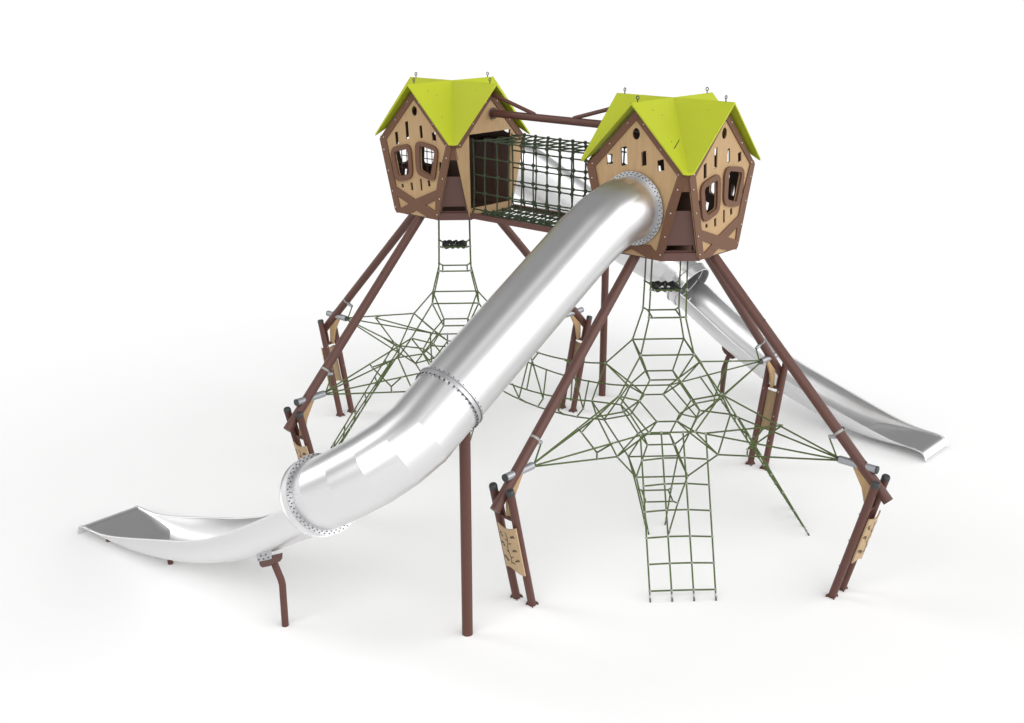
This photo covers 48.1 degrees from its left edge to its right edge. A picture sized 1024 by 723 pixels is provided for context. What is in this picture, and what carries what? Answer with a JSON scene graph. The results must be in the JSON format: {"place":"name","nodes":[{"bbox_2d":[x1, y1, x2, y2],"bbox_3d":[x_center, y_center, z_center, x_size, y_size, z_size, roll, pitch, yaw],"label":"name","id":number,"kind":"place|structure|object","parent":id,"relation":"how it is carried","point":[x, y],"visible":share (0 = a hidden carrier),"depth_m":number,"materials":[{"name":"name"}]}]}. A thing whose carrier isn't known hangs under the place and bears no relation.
{"place":"outdoors","nodes":[
{"label":"outdoors","id":0,"kind":"place"},
{"bbox_2d":[77,171,662,564],"bbox_3d":[-1.967,0.082,14.007,5.876,4.802,4.615,16,24,39],"label":"tube slide","id":1,"kind":"object","parent":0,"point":[420,429],"visible":1,"depth_m":11.81,"materials":[{"name":"silver metal"}]},
{"bbox_2d":[0,0,1023,722],"bbox_3d":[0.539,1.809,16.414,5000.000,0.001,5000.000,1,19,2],"label":"ground","id":2,"kind":"structure","parent":0,"point":[200,220],"depth_m":21.10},
{"bbox_2d":[257,552,288,626],"bbox_3d":[-2.644,2.490,12.754,0.270,1.032,0.228,16,24,39],"label":"bent slide post","id":3,"kind":"object","parent":2,"relation":"on","point":[267,559],"visible":1,"depth_m":12.71,"materials":[{"name":"brown metal"}]},
{"bbox_2d":[284,392,316,459],"bbox_3d":[-2.710,1.279,15.283,0.363,1.746,0.495,16,24,39],"label":"anchor frame","id":4,"kind":"object","parent":2,"relation":"on","point":[299,433],"visible":0.3,"depth_m":15.04,"materials":[{"name":"brown metal"}]},
{"bbox_2d":[283,215,424,432],"bbox_3d":[-2.076,-0.583,15.400,0.125,2.576,2.601,16,24,39],"label":"leaning leg","id":5,"kind":"object","parent":4,"relation":"attached to","point":[306,399],"visible":0.97,"depth_m":15.29,"materials":[{"name":"brown metal"}]},
{"bbox_2d":[318,314,353,416],"bbox_3d":[-2.914,0.017,19.050,0.495,1.746,0.363,16,24,39],"label":"anchor frame","id":6,"kind":"object","parent":2,"relation":"on","point":[326,349],"visible":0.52,"depth_m":19.04,"materials":[{"name":"brown metal"}]},
{"bbox_2d":[324,215,414,330],"bbox_3d":[-2.211,-1.420,17.901,2.601,2.576,0.125,16,24,39],"label":"leaning leg","id":7,"kind":"object","parent":6,"relation":"attached to","point":[379,258],"visible":0.92,"depth_m":17.92,"materials":[{"name":"brown metal"}]},
{"bbox_2d":[330,342,399,447],"bbox_3d":[-2.227,0.653,17.200,1.144,1.705,0.835,-1,19,-3],"label":"ladder net","id":8,"kind":"object","parent":2,"relation":"on","point":[383,374],"visible":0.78,"depth_m":17.26,"materials":[{"name":"green fabric"}]},
{"bbox_2d":[429,333,447,361],"bbox_3d":[-0.897,0.185,18.597,0.835,1.705,1.144,-1,19,-3],"label":"ladder net","id":9,"kind":"object","parent":2,"relation":"on","point":[436,345],"visible":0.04,"depth_m":18.06,"materials":[{"name":"green fabric"}]},
{"bbox_2d":[459,432,472,636],"bbox_3d":[-0.495,1.786,12.354,0.126,2.620,0.126,16,24,39],"label":"slide post","id":10,"kind":"object","parent":2,"relation":"on","point":[465,526],"visible":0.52,"depth_m":12.33,"materials":[{"name":"brown metal"}]},
{"bbox_2d":[489,474,538,607],"bbox_3d":[0.018,2.031,13.036,0.363,1.746,0.495,16,24,39],"label":"anchor frame","id":11,"kind":"object","parent":2,"relation":"on","point":[514,549],"visible":1,"depth_m":12.93,"materials":[{"name":"brown metal"}]},
{"bbox_2d":[490,255,639,512],"bbox_3d":[0.652,0.169,13.153,0.125,2.576,2.601,16,24,39],"label":"leaning leg","id":12,"kind":"object","parent":11,"relation":"attached to","point":[521,465],"visible":0.98,"depth_m":13.04,"materials":[{"name":"brown metal"}]},
{"bbox_2d":[581,87,760,261],"bbox_3d":[1.903,-2.299,13.789,1.670,1.856,1.670,16,24,39],"label":"playhouse","id":13,"kind":"object","parent":12,"relation":"on","point":[679,140],"visible":0.96,"depth_m":13.24,"materials":[{"name":"brown wood"}]},
{"bbox_2d":[471,133,626,232],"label":"rope bridge","id":14,"kind":"structure","parent":13,"relation":"attached to","point":[533,223],"depth_m":15.14,"materials":[{"name":"green fabric"}]},
{"bbox_2d":[490,93,639,131],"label":"tie beam","id":15,"kind":"structure","parent":13,"relation":"attached to","point":[530,115],"depth_m":14.83,"materials":[{"name":"brown metal"}]},
{"bbox_2d":[534,258,836,534],"bbox_3d":[1.903,0.376,14.685,3.539,3.824,3.539,-1,19,-3],"label":"climbing net","id":16,"kind":"object","parent":13,"relation":"hanging from","point":[657,285],"visible":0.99,"depth_m":14.39,"materials":[{"name":"green fabric"}]},
{"bbox_2d":[503,352,626,419],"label":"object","id":17,"kind":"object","parent":16,"relation":"attached to","point":[543,394],"depth_m":15.83,"materials":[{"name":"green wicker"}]},
{"bbox_2d":[558,315,591,412],"bbox_3d":[1.060,-0.048,19.244,0.363,1.746,0.495,16,24,39],"label":"anchor frame","id":18,"kind":"object","parent":2,"relation":"on","point":[574,345],"visible":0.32,"depth_m":19.22,"materials":[{"name":"brown metal"}]},
{"bbox_2d":[497,223,585,326],"bbox_3d":[0.426,-1.463,18.029,0.125,2.576,2.601,16,24,39],"label":"leaning leg","id":19,"kind":"object","parent":18,"relation":"attached to","point":[515,239],"visible":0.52,"depth_m":17.56,"materials":[{"name":"brown metal"}]},
{"bbox_2d":[375,72,529,219],"bbox_3d":[-0.825,-3.051,16.036,1.670,1.856,1.670,16,24,39],"label":"playhouse","id":20,"kind":"object","parent":19,"relation":"on","point":[454,116],"visible":0.94,"depth_m":15.55,"materials":[{"name":"laminate"}]},
{"bbox_2d":[327,220,486,437],"bbox_3d":[-0.825,-0.377,16.931,3.539,3.824,3.539,-1,19,-3],"label":"climbing net","id":21,"kind":"object","parent":20,"relation":"hanging from","point":[457,244],"visible":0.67,"depth_m":16.59,"materials":[{"name":"green fabric"}]},
{"bbox_2d":[599,267,608,395],"bbox_3d":[1.573,-0.653,19.641,0.126,2.620,0.126,16,24,39],"label":"slide post","id":22,"kind":"object","parent":2,"relation":"on","point":[603,330],"visible":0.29,"depth_m":19.69,"materials":[{"name":"brown metal"}]},
{"bbox_2d":[639,431,716,601],"bbox_3d":[1.976,1.827,13.693,0.835,1.705,1.144,-1,19,-3],"label":"ladder net","id":23,"kind":"object","parent":2,"relation":"on","point":[666,510],"visible":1,"depth_m":13.66,"materials":[{"name":"green fabric"}]},
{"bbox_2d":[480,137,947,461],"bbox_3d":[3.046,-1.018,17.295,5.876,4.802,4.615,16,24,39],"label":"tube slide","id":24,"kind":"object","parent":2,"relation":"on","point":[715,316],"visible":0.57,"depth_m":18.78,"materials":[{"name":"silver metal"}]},
{"bbox_2d":[720,346,734,398],"bbox_3d":[3.723,0.149,19.746,0.270,1.032,0.228,16,24,39],"label":"bent slide post","id":25,"kind":"object","parent":2,"relation":"on","point":[729,355],"visible":0.34,"depth_m":19.66,"materials":[{"name":"brown metal"}]},
{"bbox_2d":[722,394,809,535],"bbox_3d":[3.305,1.359,15.089,1.144,1.705,0.835,-1,19,-3],"label":"ladder net","id":26,"kind":"object","parent":2,"relation":"on","point":[765,465],"visible":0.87,"depth_m":14.89,"materials":[{"name":"green fabric"}]},
{"bbox_2d":[745,356,787,470],"bbox_3d":[3.788,0.705,16.997,0.363,1.746,0.495,16,24,39],"label":"anchor frame","id":27,"kind":"object","parent":2,"relation":"on","point":[769,404],"visible":0.84,"depth_m":17.00,"materials":[{"name":"brown metal"}]},
{"bbox_2d":[704,258,781,375],"bbox_3d":[3.154,-0.711,15.783,0.125,2.576,2.601,16,24,39],"label":"leaning leg","id":28,"kind":"object","parent":27,"relation":"attached to","point":[761,342],"visible":0.71,"depth_m":16.02,"materials":[{"name":"brown metal"}]},
{"bbox_2d":[825,458,889,599],"bbox_3d":[3.992,1.966,13.230,0.495,1.746,0.363,16,24,39],"label":"anchor frame","id":29,"kind":"object","parent":2,"relation":"on","point":[861,534],"visible":1,"depth_m":13.12,"materials":[{"name":"brown metal"}]},
{"bbox_2d":[709,254,892,503],"bbox_3d":[3.290,0.126,13.282,2.601,2.576,0.125,16,24,39],"label":"leaning leg","id":30,"kind":"object","parent":29,"relation":"attached to","point":[868,471],"visible":0.94,"depth_m":13.19,"materials":[{"name":"brown metal"}]}
]}

